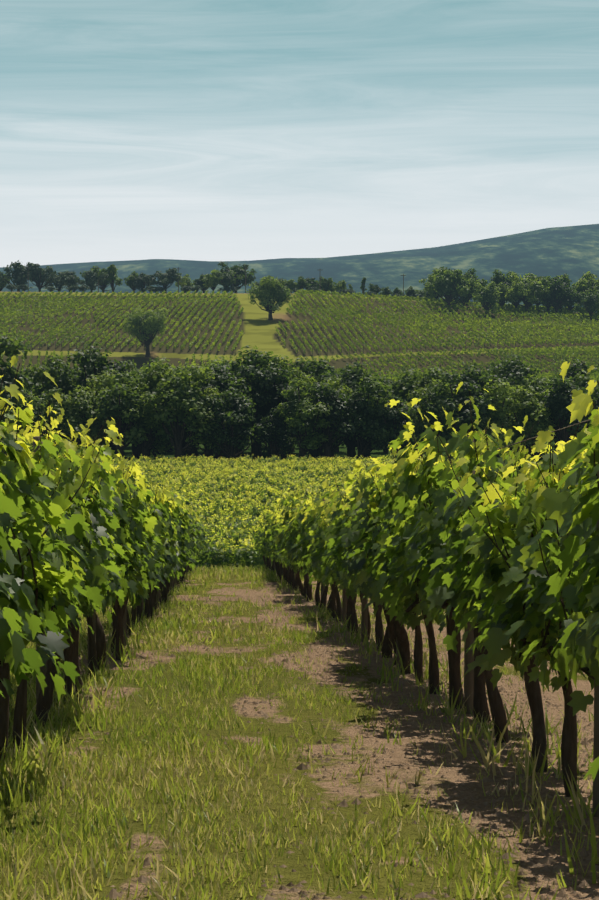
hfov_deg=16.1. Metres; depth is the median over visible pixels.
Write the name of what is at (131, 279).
ridge tree
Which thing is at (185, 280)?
ridge tree
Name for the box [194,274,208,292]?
ridge tree
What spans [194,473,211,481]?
vine
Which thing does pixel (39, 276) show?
ridge tree
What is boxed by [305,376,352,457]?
wood tree
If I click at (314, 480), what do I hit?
vine
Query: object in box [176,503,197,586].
vine
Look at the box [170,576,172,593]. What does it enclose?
vine post
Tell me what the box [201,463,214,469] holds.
vine
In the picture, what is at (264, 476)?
vine
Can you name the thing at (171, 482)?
vine
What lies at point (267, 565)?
vine
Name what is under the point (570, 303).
ridge tree
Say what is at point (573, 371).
wood tree
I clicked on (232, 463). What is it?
vine
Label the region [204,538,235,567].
vine
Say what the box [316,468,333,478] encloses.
vine
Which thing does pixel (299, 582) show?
vine
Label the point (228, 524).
vine
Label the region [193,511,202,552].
vine
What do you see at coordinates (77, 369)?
wood tree
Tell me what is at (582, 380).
wood tree
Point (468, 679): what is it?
vine post
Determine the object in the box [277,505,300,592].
vine
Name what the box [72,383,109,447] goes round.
wood tree
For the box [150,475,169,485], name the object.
vine
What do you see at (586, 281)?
ridge tree
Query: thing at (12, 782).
lane grass
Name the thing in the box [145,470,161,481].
vine
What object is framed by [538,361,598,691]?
vine
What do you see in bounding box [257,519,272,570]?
vine
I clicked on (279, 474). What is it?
vine
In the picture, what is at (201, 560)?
vine
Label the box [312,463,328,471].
vine
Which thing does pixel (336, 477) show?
vine
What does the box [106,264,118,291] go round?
ridge tree
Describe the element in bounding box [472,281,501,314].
ridge tree
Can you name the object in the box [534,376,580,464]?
wood tree
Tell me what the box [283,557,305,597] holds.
vine
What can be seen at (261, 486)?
vine
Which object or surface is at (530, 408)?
wood tree
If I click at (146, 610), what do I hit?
vine
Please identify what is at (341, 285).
ridge tree
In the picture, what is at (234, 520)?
vine
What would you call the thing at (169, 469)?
vine
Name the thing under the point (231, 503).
vine
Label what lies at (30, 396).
wood tree
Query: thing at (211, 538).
vine
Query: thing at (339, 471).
vine
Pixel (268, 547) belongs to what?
vine
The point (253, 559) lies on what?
vine
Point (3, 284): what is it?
ridge tree
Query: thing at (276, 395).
wood tree
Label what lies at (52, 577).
vine
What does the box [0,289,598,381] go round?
vine rows
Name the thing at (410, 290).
ridge tree
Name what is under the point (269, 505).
vine
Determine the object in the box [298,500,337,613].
vine
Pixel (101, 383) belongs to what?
wood tree
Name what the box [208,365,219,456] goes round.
wood tree
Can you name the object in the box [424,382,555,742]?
vine
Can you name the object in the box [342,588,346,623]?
vine post
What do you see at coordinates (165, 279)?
ridge tree
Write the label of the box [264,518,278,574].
vine
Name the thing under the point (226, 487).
vine
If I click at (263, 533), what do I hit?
vine
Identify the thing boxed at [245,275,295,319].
tree
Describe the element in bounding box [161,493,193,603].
vine
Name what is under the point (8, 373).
wood tree
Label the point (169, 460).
vine
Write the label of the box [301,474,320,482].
vine
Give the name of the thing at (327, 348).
vineyard rows
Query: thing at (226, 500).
vine
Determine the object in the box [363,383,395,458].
wood tree
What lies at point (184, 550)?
vine
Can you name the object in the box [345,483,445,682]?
vine
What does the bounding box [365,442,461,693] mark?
vine
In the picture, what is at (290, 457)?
vine
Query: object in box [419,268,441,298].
ridge tree
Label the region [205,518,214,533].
vine
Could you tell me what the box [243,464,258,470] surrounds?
vine
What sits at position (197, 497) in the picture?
vine
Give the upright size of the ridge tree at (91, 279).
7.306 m
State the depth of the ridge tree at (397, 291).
650.02 m
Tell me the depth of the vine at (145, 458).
183.45 m
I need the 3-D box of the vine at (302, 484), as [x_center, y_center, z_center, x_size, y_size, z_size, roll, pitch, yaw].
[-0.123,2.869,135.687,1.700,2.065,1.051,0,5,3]
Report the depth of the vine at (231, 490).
123.73 m
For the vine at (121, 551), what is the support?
on the ground at (572, 252)
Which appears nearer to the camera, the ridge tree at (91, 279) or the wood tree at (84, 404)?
the wood tree at (84, 404)
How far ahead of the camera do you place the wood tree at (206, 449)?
195.38 m
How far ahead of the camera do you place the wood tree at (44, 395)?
198.66 m
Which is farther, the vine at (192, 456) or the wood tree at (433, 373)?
the wood tree at (433, 373)
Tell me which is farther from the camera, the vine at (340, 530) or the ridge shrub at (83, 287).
the ridge shrub at (83, 287)
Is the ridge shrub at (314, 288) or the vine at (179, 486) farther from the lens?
the ridge shrub at (314, 288)
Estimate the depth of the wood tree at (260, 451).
212.09 m
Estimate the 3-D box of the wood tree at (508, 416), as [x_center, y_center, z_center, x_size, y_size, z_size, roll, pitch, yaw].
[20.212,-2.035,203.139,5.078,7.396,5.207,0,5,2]
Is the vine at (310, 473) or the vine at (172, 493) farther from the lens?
the vine at (310, 473)
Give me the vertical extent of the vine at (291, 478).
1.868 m
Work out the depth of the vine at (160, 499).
27.50 m
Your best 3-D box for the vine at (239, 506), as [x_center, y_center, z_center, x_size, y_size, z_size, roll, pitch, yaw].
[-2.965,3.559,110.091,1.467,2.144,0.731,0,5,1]
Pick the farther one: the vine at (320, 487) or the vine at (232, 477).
the vine at (232, 477)
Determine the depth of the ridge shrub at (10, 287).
638.08 m
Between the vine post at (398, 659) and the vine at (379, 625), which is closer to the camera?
the vine post at (398, 659)
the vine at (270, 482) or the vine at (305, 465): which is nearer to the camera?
the vine at (270, 482)
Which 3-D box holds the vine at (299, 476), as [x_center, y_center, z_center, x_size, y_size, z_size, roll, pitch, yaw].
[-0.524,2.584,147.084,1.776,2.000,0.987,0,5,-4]
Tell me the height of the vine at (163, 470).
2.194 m
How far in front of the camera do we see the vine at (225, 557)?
82.55 m
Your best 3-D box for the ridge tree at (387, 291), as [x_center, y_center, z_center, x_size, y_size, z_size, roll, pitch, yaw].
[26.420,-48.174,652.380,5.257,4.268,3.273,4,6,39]
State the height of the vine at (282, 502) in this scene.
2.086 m
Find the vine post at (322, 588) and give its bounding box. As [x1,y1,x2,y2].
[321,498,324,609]
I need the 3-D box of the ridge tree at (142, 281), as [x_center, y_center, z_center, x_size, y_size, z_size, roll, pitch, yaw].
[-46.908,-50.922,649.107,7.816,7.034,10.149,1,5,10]
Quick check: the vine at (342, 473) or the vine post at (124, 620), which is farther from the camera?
the vine at (342, 473)
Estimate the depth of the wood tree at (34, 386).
208.62 m
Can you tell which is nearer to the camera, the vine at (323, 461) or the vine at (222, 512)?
the vine at (222, 512)
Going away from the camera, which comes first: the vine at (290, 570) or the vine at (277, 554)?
the vine at (290, 570)
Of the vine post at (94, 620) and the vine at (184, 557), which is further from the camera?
the vine at (184, 557)
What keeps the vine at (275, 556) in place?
on the ground at (572, 252)
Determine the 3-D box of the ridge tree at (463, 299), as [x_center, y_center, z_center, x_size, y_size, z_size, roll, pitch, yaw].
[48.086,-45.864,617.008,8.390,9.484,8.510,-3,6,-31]
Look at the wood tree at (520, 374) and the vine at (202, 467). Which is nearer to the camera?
the vine at (202, 467)
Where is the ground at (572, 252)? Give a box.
[0,224,598,899]
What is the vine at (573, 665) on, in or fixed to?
on the ground at (572, 252)
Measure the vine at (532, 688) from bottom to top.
1.789 m
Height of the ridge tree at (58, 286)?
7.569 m
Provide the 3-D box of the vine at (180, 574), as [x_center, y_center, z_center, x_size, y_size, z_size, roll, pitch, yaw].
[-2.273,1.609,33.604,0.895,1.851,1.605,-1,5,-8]
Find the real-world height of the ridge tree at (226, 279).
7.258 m
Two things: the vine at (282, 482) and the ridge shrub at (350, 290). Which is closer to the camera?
the vine at (282, 482)
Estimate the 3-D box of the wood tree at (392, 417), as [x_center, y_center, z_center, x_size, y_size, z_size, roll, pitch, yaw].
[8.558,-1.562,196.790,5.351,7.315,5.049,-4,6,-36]
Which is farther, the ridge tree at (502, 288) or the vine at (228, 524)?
the ridge tree at (502, 288)
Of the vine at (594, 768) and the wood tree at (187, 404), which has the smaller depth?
the vine at (594, 768)
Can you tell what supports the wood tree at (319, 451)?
on the ground at (572, 252)
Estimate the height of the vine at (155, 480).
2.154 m
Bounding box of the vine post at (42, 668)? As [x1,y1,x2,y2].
[33,436,47,720]
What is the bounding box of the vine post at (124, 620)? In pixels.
[122,606,126,644]
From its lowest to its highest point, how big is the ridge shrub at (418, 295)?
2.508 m
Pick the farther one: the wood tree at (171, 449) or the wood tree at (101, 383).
the wood tree at (171, 449)
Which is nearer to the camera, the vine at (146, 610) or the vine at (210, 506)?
the vine at (146, 610)
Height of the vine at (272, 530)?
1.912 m
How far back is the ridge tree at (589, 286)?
617.20 m
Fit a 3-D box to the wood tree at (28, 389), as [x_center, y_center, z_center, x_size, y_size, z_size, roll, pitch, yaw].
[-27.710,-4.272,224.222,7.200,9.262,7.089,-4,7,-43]
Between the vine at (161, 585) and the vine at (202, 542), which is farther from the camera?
the vine at (202, 542)
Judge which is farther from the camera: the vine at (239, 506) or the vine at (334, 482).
the vine at (334, 482)
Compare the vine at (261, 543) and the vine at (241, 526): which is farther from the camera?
the vine at (241, 526)
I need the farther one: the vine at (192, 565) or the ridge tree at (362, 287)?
the ridge tree at (362, 287)
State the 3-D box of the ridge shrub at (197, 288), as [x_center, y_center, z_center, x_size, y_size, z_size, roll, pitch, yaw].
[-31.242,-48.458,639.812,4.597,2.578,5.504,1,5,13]
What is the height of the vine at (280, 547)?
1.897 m
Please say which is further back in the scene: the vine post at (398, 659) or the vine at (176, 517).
the vine at (176, 517)
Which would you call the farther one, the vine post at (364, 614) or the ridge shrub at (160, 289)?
the ridge shrub at (160, 289)
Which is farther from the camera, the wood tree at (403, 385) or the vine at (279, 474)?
the wood tree at (403, 385)
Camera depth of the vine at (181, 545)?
35.01 m
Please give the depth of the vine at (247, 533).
94.03 m
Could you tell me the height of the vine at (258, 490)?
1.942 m
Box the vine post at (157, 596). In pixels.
[156,590,158,608]
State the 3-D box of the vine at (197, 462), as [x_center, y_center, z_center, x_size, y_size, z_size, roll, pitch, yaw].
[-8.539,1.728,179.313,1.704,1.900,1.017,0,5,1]
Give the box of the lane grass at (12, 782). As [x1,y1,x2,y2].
[0,563,598,899]
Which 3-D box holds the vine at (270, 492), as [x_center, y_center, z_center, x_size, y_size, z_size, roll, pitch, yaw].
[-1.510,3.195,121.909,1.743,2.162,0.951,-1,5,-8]
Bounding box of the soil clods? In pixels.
[59,595,598,899]
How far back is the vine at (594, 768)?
5.22 m
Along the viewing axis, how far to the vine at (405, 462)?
13.64 m
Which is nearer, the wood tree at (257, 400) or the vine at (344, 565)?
the vine at (344, 565)
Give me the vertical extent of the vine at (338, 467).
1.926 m
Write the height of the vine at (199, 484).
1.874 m
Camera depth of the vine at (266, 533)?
56.08 m
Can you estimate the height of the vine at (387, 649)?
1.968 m
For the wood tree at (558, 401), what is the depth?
195.65 m
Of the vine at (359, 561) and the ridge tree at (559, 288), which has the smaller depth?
the vine at (359, 561)
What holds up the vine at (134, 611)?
on the ground at (572, 252)
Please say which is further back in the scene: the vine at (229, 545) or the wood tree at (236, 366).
the wood tree at (236, 366)
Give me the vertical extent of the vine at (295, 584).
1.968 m
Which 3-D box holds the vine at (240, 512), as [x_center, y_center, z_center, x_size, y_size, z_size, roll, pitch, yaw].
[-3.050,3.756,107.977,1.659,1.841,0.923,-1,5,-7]
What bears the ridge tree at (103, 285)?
on the ground at (572, 252)
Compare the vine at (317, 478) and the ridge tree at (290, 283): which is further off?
the ridge tree at (290, 283)
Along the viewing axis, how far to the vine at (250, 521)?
102.97 m
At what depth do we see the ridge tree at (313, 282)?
655.97 m
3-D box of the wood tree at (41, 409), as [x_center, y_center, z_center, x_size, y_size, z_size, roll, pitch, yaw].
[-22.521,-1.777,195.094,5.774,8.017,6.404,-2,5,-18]
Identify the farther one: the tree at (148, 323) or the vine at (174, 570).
the tree at (148, 323)
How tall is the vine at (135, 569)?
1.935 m
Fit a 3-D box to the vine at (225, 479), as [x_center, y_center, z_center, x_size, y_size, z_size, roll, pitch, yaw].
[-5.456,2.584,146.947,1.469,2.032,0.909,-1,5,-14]
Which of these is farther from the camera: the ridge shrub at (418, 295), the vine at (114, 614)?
the ridge shrub at (418, 295)
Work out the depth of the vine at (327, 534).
24.05 m
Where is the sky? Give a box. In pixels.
[0,0,598,266]
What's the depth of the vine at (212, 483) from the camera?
137.47 m
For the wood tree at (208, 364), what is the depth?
216.09 m
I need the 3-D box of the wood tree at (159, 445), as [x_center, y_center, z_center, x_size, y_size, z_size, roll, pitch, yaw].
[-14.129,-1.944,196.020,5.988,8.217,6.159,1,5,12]
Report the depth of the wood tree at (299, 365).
222.06 m
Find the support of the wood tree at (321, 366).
on the ground at (572, 252)
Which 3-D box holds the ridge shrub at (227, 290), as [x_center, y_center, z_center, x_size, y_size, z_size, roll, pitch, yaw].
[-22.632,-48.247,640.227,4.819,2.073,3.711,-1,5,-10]
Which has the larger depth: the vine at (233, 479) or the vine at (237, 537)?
the vine at (233, 479)
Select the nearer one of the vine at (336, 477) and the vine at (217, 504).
the vine at (217, 504)
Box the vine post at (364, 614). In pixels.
[361,492,367,641]
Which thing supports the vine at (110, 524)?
on the ground at (572, 252)
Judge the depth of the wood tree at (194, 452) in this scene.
201.01 m
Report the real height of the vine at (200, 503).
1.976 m
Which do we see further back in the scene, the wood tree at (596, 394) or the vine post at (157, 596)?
the wood tree at (596, 394)
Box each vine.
[0,356,80,701]
[0,398,111,760]
[0,406,84,748]
[0,425,60,697]
[1,393,122,726]
[9,406,122,715]
[10,413,125,688]
[13,424,116,700]
[55,439,138,676]
[77,447,153,558]
[83,438,138,669]
[103,456,157,659]
[110,459,165,652]
[111,476,150,629]
[127,494,176,635]
[130,518,168,624]
[137,479,178,622]
[139,456,155,463]
[144,466,162,473]
[144,499,177,619]
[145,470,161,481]
[146,476,163,487]
[149,483,195,588]
[149,487,188,616]
[150,464,170,477]
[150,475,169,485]
[151,483,186,586]
[152,479,180,610]
[154,521,184,609]
[159,464,174,474]
[159,559,182,607]
[160,456,174,463]
[160,561,182,594]
[161,482,181,490]
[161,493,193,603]
[164,476,186,483]
[167,462,182,467]
[167,511,195,595]
[168,477,185,488]
[173,556,194,587]
[174,472,197,483]
[175,464,194,472]
[175,488,196,499]
[176,484,194,493]
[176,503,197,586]
[178,482,200,490]
[179,492,203,501]
[180,504,201,582]
[181,494,202,507]
[182,476,201,485]
[188,505,206,569]
[189,454,204,461]
[189,497,214,509]
[190,526,209,571]
[191,459,205,467]
[191,526,202,562]
[192,489,214,498]
[193,472,213,479]
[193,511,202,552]
[193,534,221,568]
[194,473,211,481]
[194,484,211,493]
[195,500,222,513]
[195,506,213,523]
[196,465,212,473]
[198,511,209,552]
[199,513,223,526]
[200,515,219,527]
[200,529,220,567]
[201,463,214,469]
[201,479,223,489]
[202,483,223,493]
[202,497,229,514]
[203,506,228,523]
[204,492,221,504]
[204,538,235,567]
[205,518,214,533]
[207,530,228,549]
[208,505,234,519]
[210,473,229,484]
[212,517,246,536]
[214,496,236,504]
[214,511,248,524]
[215,480,235,492]
[215,536,241,564]
[215,542,253,568]
[216,525,247,542]
[216,527,246,545]
[217,485,241,500]
[217,518,248,530]
[220,511,251,526]
[221,493,243,500]
[221,498,245,511]
[222,461,239,467]
[225,506,251,520]
[226,474,245,481]
[226,478,245,490]
[227,477,248,485]
[227,511,254,520]
[228,471,249,482]
[228,496,250,503]
[229,466,248,478]
[231,456,245,463]
[231,519,255,533]
[232,483,251,495]
[232,499,255,515]
[235,538,263,567]
[236,490,259,499]
[239,525,257,538]
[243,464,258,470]
[244,476,266,485]
[244,514,262,527]
[244,543,287,567]
[246,459,260,466]
[246,470,267,480]
[246,502,273,518]
[247,499,280,517]
[248,483,270,493]
[248,488,272,497]
[248,520,265,568]
[252,456,266,463]
[252,472,271,483]
[256,528,268,569]
[257,492,281,506]
[257,511,270,569]
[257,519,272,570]
[258,463,274,469]
[258,508,267,549]
[259,456,273,462]
[261,478,284,486]
[261,487,287,502]
[261,506,285,565]
[263,526,281,579]
[264,504,288,575]
[264,506,287,583]
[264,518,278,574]
[267,509,286,568]
[267,513,284,577]
[268,468,284,479]
[268,511,293,589]
[270,512,289,584]
[272,477,291,490]
[273,485,318,600]
[273,495,292,509]
[274,482,298,491]
[274,513,292,586]
[276,472,296,480]
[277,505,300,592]
[277,509,299,589]
[279,527,294,581]
[280,510,303,595]
[282,473,303,482]
[283,487,308,499]
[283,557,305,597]
[285,480,308,488]
[286,488,316,599]
[287,454,299,461]
[289,509,320,605]
[291,462,308,472]
[291,488,326,604]
[294,482,317,493]
[296,469,315,478]
[297,498,328,609]
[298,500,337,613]
[299,495,335,617]
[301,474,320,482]
[304,467,320,476]
[306,477,322,485]
[307,477,358,621]
[308,478,356,630]
[309,488,326,496]
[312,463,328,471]
[313,483,332,493]
[313,489,362,635]
[314,458,328,464]
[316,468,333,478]
[319,496,348,619]
[320,474,370,639]
[323,473,343,482]
[325,480,341,488]
[329,464,347,470]
[332,467,346,476]
[333,465,352,473]
[337,480,383,651]
[339,490,381,643]
[340,462,404,664]
[341,462,413,657]
[344,448,449,673]
[344,457,356,463]
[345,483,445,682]
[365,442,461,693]
[383,452,397,459]
[384,399,506,708]
[405,398,524,721]
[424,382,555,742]
[435,443,597,796]
[443,414,591,771]
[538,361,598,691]
[557,618,598,689]
[583,756,598,781]
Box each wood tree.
[0,331,42,435]
[0,399,32,454]
[16,352,95,456]
[16,389,38,407]
[22,393,80,444]
[23,368,48,446]
[25,376,49,398]
[26,387,78,446]
[44,385,112,455]
[67,342,140,398]
[70,353,95,376]
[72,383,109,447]
[86,369,126,450]
[87,371,150,457]
[115,386,173,459]
[120,359,144,455]
[131,356,192,459]
[132,441,138,459]
[140,362,229,459]
[148,364,172,451]
[180,366,231,458]
[185,386,230,458]
[192,357,225,455]
[193,356,241,449]
[199,386,269,459]
[200,362,258,460]
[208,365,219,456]
[219,345,277,458]
[231,351,288,461]
[243,364,311,459]
[247,429,261,459]
[253,406,297,458]
[264,354,307,459]
[275,378,333,458]
[287,358,318,451]
[287,358,342,456]
[290,370,316,455]
[305,370,341,458]
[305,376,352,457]
[306,382,355,458]
[323,361,382,458]
[335,377,394,458]
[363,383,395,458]
[373,394,419,457]
[376,367,435,448]
[376,376,393,385]
[399,400,417,449]
[405,378,451,454]
[408,379,456,451]
[418,365,457,404]
[425,372,500,449]
[439,364,516,436]
[474,378,519,447]
[482,353,541,450]
[498,396,520,455]
[503,385,555,456]
[511,375,552,461]
[512,384,524,460]
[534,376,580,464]
[539,376,597,442]
[549,358,596,390]
[560,369,598,451]
[576,385,598,465]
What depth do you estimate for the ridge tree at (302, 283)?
641.81 m
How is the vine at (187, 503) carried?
on the ground at (572, 252)
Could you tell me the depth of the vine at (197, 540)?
52.09 m
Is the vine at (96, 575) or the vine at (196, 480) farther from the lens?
the vine at (196, 480)
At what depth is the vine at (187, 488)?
130.48 m
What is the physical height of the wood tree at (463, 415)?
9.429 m
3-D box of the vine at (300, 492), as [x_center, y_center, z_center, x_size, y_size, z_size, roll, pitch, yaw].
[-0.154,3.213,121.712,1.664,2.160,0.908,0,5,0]
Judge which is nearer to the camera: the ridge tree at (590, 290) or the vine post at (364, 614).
the vine post at (364, 614)
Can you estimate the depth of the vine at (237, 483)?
139.67 m
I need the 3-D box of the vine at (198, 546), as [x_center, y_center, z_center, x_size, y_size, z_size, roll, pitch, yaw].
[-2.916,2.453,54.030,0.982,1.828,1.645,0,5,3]
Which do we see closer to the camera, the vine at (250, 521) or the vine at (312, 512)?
the vine at (312, 512)
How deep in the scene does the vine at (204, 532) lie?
65.85 m
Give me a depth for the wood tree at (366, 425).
195.64 m
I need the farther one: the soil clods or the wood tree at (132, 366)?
the wood tree at (132, 366)
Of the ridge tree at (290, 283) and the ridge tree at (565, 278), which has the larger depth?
the ridge tree at (290, 283)
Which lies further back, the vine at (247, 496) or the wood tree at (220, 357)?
the wood tree at (220, 357)
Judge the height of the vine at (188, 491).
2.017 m
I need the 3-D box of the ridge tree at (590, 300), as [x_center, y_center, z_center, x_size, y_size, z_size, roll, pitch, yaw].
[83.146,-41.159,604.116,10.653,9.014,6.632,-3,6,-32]
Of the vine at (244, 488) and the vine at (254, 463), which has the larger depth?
the vine at (254, 463)
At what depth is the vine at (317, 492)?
126.33 m
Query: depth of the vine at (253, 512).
107.66 m
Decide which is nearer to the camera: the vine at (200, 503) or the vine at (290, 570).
the vine at (290, 570)
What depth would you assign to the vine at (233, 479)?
146.95 m
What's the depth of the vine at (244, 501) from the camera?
117.11 m
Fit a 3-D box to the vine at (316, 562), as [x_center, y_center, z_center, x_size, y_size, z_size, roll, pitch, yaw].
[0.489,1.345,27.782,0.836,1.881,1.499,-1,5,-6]
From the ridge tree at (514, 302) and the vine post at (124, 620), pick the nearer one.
the vine post at (124, 620)
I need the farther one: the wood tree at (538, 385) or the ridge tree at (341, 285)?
the ridge tree at (341, 285)
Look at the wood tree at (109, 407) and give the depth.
193.59 m
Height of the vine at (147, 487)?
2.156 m
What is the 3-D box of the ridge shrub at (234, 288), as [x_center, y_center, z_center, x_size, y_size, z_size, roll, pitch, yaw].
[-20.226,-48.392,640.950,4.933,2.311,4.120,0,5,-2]
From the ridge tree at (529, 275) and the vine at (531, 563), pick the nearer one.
the vine at (531, 563)
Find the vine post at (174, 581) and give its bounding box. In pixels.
[173,572,176,586]
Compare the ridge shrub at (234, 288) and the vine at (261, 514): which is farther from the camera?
the ridge shrub at (234, 288)
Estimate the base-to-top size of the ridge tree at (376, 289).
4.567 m
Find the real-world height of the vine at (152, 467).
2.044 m
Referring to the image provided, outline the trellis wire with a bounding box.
[327,419,590,503]
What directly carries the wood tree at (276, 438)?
on the ground at (572, 252)
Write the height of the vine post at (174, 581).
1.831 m
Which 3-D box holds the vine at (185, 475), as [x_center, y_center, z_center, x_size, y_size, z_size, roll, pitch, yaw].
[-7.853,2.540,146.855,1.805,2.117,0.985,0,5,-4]
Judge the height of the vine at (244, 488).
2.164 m
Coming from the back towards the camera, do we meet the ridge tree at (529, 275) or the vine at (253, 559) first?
the ridge tree at (529, 275)
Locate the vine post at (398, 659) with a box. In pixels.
[396,604,403,668]
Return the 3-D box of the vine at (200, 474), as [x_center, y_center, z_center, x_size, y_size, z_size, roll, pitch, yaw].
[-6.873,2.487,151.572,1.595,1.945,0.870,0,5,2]
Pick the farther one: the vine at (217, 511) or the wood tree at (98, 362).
the wood tree at (98, 362)
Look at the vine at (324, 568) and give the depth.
25.13 m
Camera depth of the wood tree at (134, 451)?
211.56 m
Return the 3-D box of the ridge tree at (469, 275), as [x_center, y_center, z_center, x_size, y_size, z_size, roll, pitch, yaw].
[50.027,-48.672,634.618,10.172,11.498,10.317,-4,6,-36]
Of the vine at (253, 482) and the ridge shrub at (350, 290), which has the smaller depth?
the vine at (253, 482)
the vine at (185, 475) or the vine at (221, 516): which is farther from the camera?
the vine at (185, 475)
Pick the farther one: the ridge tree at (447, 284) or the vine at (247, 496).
the ridge tree at (447, 284)
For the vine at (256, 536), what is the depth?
72.20 m
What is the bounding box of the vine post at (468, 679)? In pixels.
[464,436,474,713]
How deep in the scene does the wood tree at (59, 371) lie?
204.48 m
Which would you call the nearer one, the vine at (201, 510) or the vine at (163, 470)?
the vine at (201, 510)
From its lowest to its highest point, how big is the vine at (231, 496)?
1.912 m
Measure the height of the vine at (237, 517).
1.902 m
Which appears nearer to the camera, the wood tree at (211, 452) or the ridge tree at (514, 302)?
the wood tree at (211, 452)
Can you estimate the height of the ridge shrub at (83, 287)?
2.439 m
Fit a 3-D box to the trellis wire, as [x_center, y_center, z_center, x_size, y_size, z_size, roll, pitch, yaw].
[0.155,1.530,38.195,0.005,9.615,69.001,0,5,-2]
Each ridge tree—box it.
[0,260,36,291]
[0,275,9,291]
[23,262,56,291]
[43,271,68,290]
[58,271,80,291]
[75,270,105,292]
[80,266,122,292]
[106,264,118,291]
[124,271,137,292]
[133,273,151,292]
[147,268,181,292]
[175,274,195,292]
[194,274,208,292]
[202,269,220,290]
[212,270,244,290]
[217,261,256,292]
[285,279,297,292]
[296,277,311,289]
[298,276,320,293]
[315,276,336,291]
[327,283,336,294]
[332,280,346,290]
[360,277,366,294]
[368,283,382,293]
[379,286,392,296]
[392,287,404,294]
[404,286,415,294]
[415,289,429,295]
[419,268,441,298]
[425,266,474,308]
[454,277,475,307]
[460,268,487,304]
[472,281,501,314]
[481,269,514,302]
[495,282,511,310]
[504,273,552,312]
[506,282,521,307]
[524,273,545,310]
[539,276,563,312]
[543,277,578,311]
[556,273,571,310]
[558,286,586,310]
[571,271,598,312]
[574,290,598,319]
[585,278,598,311]
[587,284,598,297]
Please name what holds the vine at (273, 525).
on the ground at (572, 252)
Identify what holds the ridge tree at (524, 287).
on the ground at (572, 252)
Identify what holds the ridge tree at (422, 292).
on the ground at (572, 252)
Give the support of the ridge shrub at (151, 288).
on the ground at (572, 252)
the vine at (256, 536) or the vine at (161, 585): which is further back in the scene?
the vine at (256, 536)
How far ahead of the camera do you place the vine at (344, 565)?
22.07 m
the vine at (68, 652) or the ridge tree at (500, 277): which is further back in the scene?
the ridge tree at (500, 277)
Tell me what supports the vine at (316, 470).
on the ground at (572, 252)
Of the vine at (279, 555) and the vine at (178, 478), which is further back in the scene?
the vine at (178, 478)
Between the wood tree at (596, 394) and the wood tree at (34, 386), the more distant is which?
the wood tree at (34, 386)
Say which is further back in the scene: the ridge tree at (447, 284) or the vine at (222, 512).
the ridge tree at (447, 284)
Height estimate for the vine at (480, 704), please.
1.993 m
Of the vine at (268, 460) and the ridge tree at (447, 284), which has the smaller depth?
the vine at (268, 460)
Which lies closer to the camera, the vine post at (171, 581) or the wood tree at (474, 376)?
the vine post at (171, 581)
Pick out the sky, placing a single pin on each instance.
(197, 130)
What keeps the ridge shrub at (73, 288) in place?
on the ground at (572, 252)
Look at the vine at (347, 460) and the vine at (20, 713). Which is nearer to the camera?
the vine at (20, 713)
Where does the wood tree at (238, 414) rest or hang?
on the ground at (572, 252)
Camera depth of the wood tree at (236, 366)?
206.16 m
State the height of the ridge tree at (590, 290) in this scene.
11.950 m
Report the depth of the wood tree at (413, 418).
199.67 m
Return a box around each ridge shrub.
[5,284,18,291]
[14,284,32,290]
[44,286,57,291]
[66,285,78,291]
[78,285,89,291]
[144,286,154,291]
[155,287,165,291]
[181,286,192,291]
[188,285,202,292]
[217,287,230,292]
[226,286,240,291]
[306,287,321,291]
[343,289,355,293]
[412,294,424,297]
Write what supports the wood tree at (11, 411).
on the ground at (572, 252)
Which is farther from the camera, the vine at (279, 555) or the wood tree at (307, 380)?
the wood tree at (307, 380)
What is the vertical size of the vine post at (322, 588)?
1.808 m
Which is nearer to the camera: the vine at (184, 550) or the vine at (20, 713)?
the vine at (20, 713)
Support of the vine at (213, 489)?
on the ground at (572, 252)
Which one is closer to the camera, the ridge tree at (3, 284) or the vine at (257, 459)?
the vine at (257, 459)
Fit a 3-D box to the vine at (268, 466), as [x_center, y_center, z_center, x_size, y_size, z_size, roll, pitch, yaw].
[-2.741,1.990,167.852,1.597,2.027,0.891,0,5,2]
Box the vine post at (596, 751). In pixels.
[592,462,598,816]
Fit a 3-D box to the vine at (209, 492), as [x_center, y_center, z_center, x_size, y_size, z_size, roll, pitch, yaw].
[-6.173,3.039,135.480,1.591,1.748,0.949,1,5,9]
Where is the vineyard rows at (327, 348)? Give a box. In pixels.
[17,339,593,383]
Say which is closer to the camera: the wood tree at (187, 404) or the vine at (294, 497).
the vine at (294, 497)
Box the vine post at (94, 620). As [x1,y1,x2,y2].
[87,609,95,673]
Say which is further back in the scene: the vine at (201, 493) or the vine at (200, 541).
the vine at (201, 493)
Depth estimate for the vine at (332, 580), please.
26.44 m
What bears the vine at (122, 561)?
on the ground at (572, 252)
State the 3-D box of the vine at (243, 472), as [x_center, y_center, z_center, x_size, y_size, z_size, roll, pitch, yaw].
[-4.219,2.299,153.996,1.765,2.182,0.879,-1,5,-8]
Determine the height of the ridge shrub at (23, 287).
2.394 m
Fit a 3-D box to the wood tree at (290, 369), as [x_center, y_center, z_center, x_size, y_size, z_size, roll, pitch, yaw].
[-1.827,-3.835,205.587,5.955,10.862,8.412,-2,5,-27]
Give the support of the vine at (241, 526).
on the ground at (572, 252)
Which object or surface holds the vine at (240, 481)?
on the ground at (572, 252)
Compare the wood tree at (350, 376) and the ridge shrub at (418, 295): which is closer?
the wood tree at (350, 376)
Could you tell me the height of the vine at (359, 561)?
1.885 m
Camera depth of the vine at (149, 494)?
20.15 m
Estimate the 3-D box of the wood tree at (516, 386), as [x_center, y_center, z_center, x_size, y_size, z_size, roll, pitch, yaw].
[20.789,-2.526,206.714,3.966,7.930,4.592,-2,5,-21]
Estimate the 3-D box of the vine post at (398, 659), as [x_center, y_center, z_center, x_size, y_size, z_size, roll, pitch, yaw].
[0.850,1.076,17.858,0.068,1.725,0.073,0,5,5]
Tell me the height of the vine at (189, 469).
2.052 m

